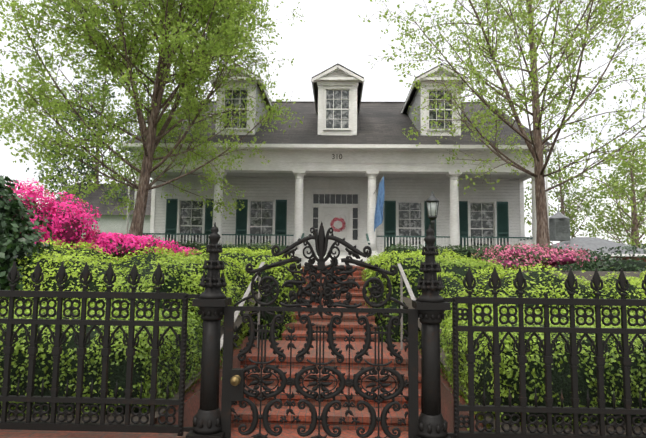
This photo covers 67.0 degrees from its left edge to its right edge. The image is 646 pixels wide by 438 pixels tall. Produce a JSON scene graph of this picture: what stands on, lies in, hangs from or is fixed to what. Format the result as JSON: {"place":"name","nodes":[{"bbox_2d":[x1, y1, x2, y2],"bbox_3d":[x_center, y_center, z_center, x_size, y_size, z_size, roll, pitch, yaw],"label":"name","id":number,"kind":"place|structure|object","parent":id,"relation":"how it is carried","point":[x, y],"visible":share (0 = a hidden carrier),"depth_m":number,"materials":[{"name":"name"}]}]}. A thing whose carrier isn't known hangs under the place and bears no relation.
{"place":"outdoors","nodes":[
{"label":"outdoors","id":0,"kind":"place"},
{"bbox_2d":[221,306,418,437],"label":"iron gate","id":1,"kind":"structure","parent":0,"point":[231,394],"depth_m":2.76,"materials":[{"name":"black metal"}]},
{"bbox_2d":[230,375,240,385],"bbox_3d":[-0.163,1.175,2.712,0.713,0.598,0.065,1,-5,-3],"label":"door knob","id":2,"kind":"object","parent":1,"relation":"attached to","point":[235,380],"visible":0.98,"depth_m":2.69,"materials":[{"name":"gold metal"}]},
{"bbox_2d":[234,221,408,308],"bbox_3d":[-0.011,0.270,2.823,1.006,0.511,0.026,1,-5,2],"label":"gate crest","id":3,"kind":"object","parent":1,"relation":"on","point":[326,294],"visible":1,"depth_m":2.81,"materials":[{"name":"black metal"}]},
{"bbox_2d":[0,270,645,434],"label":"terrace","id":4,"kind":"structure","parent":0,"point":[408,301],"depth_m":3.69,"materials":[{"name":"brick"}]},
{"bbox_2d":[13,197,82,246],"bbox_3d":[-5.001,0.320,8.319,1.573,1.417,0.938,2,-5,-10],"label":"azalea bush","id":5,"kind":"object","parent":4,"relation":"on","point":[69,234],"visible":0.06,"depth_m":8.43,"materials":[{"name":"pink plant"}]},
{"bbox_2d":[5,178,101,247],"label":"azalea flowers","id":6,"kind":"object","parent":5,"relation":"attached to","point":[29,193],"visible":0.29,"depth_m":8.35,"materials":[{"name":"pink plant"}]},
{"bbox_2d":[0,297,202,416],"bbox_3d":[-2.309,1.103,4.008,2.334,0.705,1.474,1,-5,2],"label":"hedge","id":7,"kind":"object","parent":4,"relation":"on","point":[118,375],"visible":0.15,"depth_m":3.33,"materials":[{"name":"green plant"}]},
{"bbox_2d":[67,238,177,257],"bbox_3d":[-3.715,0.569,9.001,2.222,0.443,0.731,1,-5,2],"label":"azalea bush","id":8,"kind":"object","parent":4,"relation":"on","point":[120,251],"visible":0.06,"depth_m":8.74,"materials":[{"name":"plant"}]},
{"bbox_2d":[64,231,200,260],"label":"low azalea flowers","id":9,"kind":"object","parent":8,"relation":"attached to","point":[106,237],"visible":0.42,"depth_m":8.69,"materials":[{"name":"pink plant"}]},
{"bbox_2d":[0,238,258,379],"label":"hedge","id":10,"kind":"object","parent":4,"relation":"on","point":[93,286],"visible":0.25,"depth_m":5.12,"materials":[{"name":"green plant"}]},
{"bbox_2d":[0,228,25,289],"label":"camellia","id":11,"kind":"object","parent":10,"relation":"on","point":[21,254],"visible":0.12,"depth_m":5.10,"materials":[{"name":"green plant"}]},
{"bbox_2d":[0,175,55,304],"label":"camellia leaves","id":12,"kind":"object","parent":11,"relation":"attached to","point":[17,224],"visible":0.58,"depth_m":5.14,"materials":[{"name":"green plant"}]},
{"bbox_2d":[0,0,304,260],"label":"tree","id":13,"kind":"object","parent":4,"relation":"on","point":[189,38],"depth_m":15.35,"materials":[{"name":"green plant"}]},
{"bbox_2d":[121,244,271,259],"bbox_3d":[-4.440,1.282,17.782,6.205,0.714,0.957,1,-5,2],"label":"hedge","id":14,"kind":"object","parent":4,"relation":"on","point":[192,246],"visible":0.04,"depth_m":17.51,"materials":[{"name":"plant"}]},
{"bbox_2d":[112,240,291,260],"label":"hedge leaves","id":15,"kind":"object","parent":4,"relation":"on","point":[224,246],"visible":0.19,"depth_m":17.55,"materials":[{"name":"green plant"}]},
{"bbox_2d":[183,252,296,340],"bbox_3d":[-1.693,1.546,9.358,2.448,1.828,3.571,1,-5,2],"label":"hedge","id":16,"kind":"object","parent":4,"relation":"on","point":[269,318],"visible":0.06,"depth_m":7.82,"materials":[{"name":"green plant"}]},
{"bbox_2d":[162,241,306,339],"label":"hedge leaves","id":17,"kind":"object","parent":16,"relation":"on","point":[245,252],"visible":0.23,"depth_m":7.99,"materials":[{"name":"green plant"}]},
{"bbox_2d":[155,265,491,432],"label":"brick steps","id":18,"kind":"structure","parent":4,"relation":"on","point":[192,400],"depth_m":5.81,"materials":[{"name":"red brick"}]},
{"bbox_2d":[220,262,440,358],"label":"stair handrails","id":19,"kind":"object","parent":18,"relation":"on","point":[402,278],"visible":0.27,"depth_m":6.75,"materials":[{"name":"metal"}]},
{"bbox_2d":[121,65,556,265],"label":"house trim","id":20,"kind":"structure","parent":4,"relation":"on","point":[370,161],"depth_m":20.28,"materials":[{"name":"white wood"}]},
{"bbox_2d":[180,90,493,249],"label":"windows","id":21,"kind":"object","parent":20,"relation":"in","point":[484,221],"depth_m":22.20,"materials":[{"name":"grey glass"}]},
{"bbox_2d":[142,233,532,244],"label":"green porch rails","id":22,"kind":"object","parent":20,"relation":"attached to","point":[302,236],"visible":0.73,"depth_m":20.26,"materials":[{"name":"metal"}]},
{"bbox_2d":[255,84,419,132],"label":"dormer cheeks","id":23,"kind":"object","parent":20,"relation":"on","point":[415,102],"visible":0.17,"depth_m":22.70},
{"bbox_2d":[125,63,551,144],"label":"house roof","id":24,"kind":"structure","parent":20,"relation":"on","point":[382,122],"depth_m":22.16,"materials":[{"name":"grey"}]},
{"bbox_2d":[151,172,526,255],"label":"porch trim","id":25,"kind":"structure","parent":20,"relation":"attached to","point":[335,183],"depth_m":22.26,"materials":[{"name":"white paint"}]},
{"bbox_2d":[330,217,345,231],"bbox_3d":[0.686,0.262,22.279,0.720,0.704,0.095,1,-5,2],"label":"door wreath","id":26,"kind":"object","parent":25,"relation":"attached to","point":[336,219],"depth_m":22.27,"materials":[{"name":"pink plant"}]},
{"bbox_2d":[374,176,384,231],"bbox_3d":[2.279,-0.586,19.633,0.536,2.350,0.266,-3,-6,35],"label":"flag cloth","id":27,"kind":"object","parent":20,"relation":"attached to","point":[378,219],"visible":1,"depth_m":19.63,"materials":[{"name":"blue fabric"}]},
{"bbox_2d":[426,191,438,244],"bbox_3d":[1.999,0.308,8.879,0.250,1.650,0.250,1,-5,2],"label":"lamp post","id":28,"kind":"object","parent":4,"relation":"on","point":[432,198],"depth_m":8.87,"materials":[{"name":"black metal"}]},
{"bbox_2d":[361,247,506,341],"bbox_3d":[1.969,1.564,9.239,2.249,1.889,3.597,1,-5,2],"label":"hedge","id":29,"kind":"object","parent":4,"relation":"on","point":[461,271],"visible":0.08,"depth_m":7.75,"materials":[{"name":"green plant"}]},
{"bbox_2d":[392,248,503,259],"bbox_3d":[5.341,1.391,17.479,6.189,0.664,0.998,1,-5,2],"label":"hedge","id":30,"kind":"object","parent":4,"relation":"on","point":[469,253],"visible":0.06,"depth_m":17.18,"materials":[{"name":"green plant"}]},
{"bbox_2d":[381,242,561,260],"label":"hedge leaves","id":31,"kind":"object","parent":4,"relation":"on","point":[468,247],"visible":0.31,"depth_m":17.27,"materials":[{"name":"plant"}]},
{"bbox_2d":[358,0,645,269],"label":"tree","id":32,"kind":"object","parent":4,"relation":"on","point":[493,119],"depth_m":14.68,"materials":[{"name":"green plant"}]},
{"bbox_2d":[417,258,645,377],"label":"hedge","id":33,"kind":"object","parent":4,"relation":"on","point":[533,274],"visible":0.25,"depth_m":5.09,"materials":[{"name":"green plant"}]},
{"bbox_2d":[485,249,578,270],"bbox_3d":[4.978,0.993,11.746,2.527,0.564,1.031,1,-5,2],"label":"azalea","id":34,"kind":"object","parent":4,"relation":"on","point":[566,259],"visible":0.33,"depth_m":11.38,"materials":[{"name":"pink plant"}]},
{"bbox_2d":[467,243,597,271],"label":"azalea flowers","id":35,"kind":"object","parent":4,"relation":"on","point":[542,251],"visible":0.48,"depth_m":11.40,"materials":[{"name":"pink plant"}]},
{"bbox_2d":[440,296,645,431],"bbox_3d":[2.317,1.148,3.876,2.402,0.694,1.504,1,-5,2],"label":"hedge","id":36,"kind":"object","parent":4,"relation":"on","point":[561,380],"visible":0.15,"depth_m":3.20,"materials":[{"name":"green plant"}]},
{"bbox_2d":[524,136,603,244],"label":"tree leaves","id":37,"kind":"object","parent":4,"relation":"on","point":[587,206],"depth_m":45.08,"materials":[{"name":"green plant"}]},
{"bbox_2d":[549,205,645,253],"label":"tin roof","id":38,"kind":"structure","parent":4,"relation":"on","point":[592,243],"depth_m":35.80,"materials":[{"name":"grey metal"}]},
{"bbox_2d":[549,218,569,240],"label":"neighbour louvres","id":39,"kind":"object","parent":38,"relation":"attached to","point":[559,229],"visible":1,"depth_m":35.78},
{"bbox_2d":[0,0,645,248],"label":"sky","id":40,"kind":"structure","parent":0,"point":[332,32],"materials":[{"name":"white"}]},
{"bbox_2d":[313,194,357,239],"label":"door windows","id":41,"kind":"structure","parent":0,"point":[329,198],"depth_m":22.40,"materials":[{"name":"glass"}]},
{"bbox_2d":[154,176,520,255],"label":"clapboard house","id":42,"kind":"structure","parent":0,"point":[283,188],"depth_m":22.36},
{"bbox_2d":[165,199,508,250],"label":"shutters","id":43,"kind":"object","parent":42,"relation":"attached to","point":[389,219],"visible":0.6,"depth_m":22.27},
{"bbox_2d":[554,243,600,259],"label":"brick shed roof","id":44,"kind":"structure","parent":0,"point":[563,246],"depth_m":26.54,"materials":[{"name":"metal"}]},
{"bbox_2d":[604,256,645,265],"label":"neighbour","id":45,"kind":"structure","parent":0,"point":[628,258],"depth_m":34.22,"materials":[{"name":"grey"}]},
{"bbox_2d":[601,254,645,261],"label":"trim","id":46,"kind":"structure","parent":45,"relation":"attached to","point":[626,255],"depth_m":33.83,"materials":[{"name":"white"}]},
{"label":"lawn ground","id":47,"kind":"structure","parent":0,"visible":0},
{"bbox_2d":[26,54,151,204],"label":"tree leaves","id":48,"kind":"object","parent":47,"relation":"on","point":[82,165],"depth_m":40.24,"materials":[{"name":"green plant"}]},
{"bbox_2d":[82,215,150,237],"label":"neighbour house walls","id":49,"kind":"structure","parent":47,"relation":"on","point":[112,223],"depth_m":36.49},
{"bbox_2d":[44,183,151,214],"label":"neighbour roof","id":50,"kind":"structure","parent":49,"relation":"on","point":[93,199],"depth_m":38.43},
{"label":"ground surface","id":51,"kind":"structure","parent":0,"visible":0},
{"bbox_2d":[0,429,187,437],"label":"sidewalk","id":52,"kind":"structure","parent":51,"relation":"on","point":[4,433],"depth_m":2.85,"materials":[{"name":"red brick"}]},
{"bbox_2d":[0,261,645,437],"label":"iron fence","id":53,"kind":"object","parent":52,"relation":"on","point":[624,345],"visible":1,"depth_m":2.78,"materials":[{"name":"black metal"}]},
{"bbox_2d":[231,427,407,437],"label":"path paving","id":54,"kind":"structure","parent":51,"relation":"on","point":[285,433],"depth_m":5.01,"materials":[{"name":"brick"}]},
{"bbox_2d":[186,222,450,437],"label":"gate posts","id":55,"kind":"object","parent":54,"relation":"on","point":[429,304],"visible":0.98,"depth_m":2.75,"materials":[{"name":"black metal"}]},
{"bbox_2d":[533,244,645,271],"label":"shrub leaves","id":56,"kind":"object","parent":51,"relation":"on","point":[599,265],"depth_m":14.47,"materials":[{"name":"green plant"}]},
{"bbox_2d":[574,129,645,248],"bbox_3d":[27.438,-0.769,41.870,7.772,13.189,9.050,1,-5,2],"label":"tree leaves","id":57,"kind":"object","parent":51,"relation":"on","point":[614,184],"depth_m":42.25,"materials":[{"name":"green plant"}]}
]}

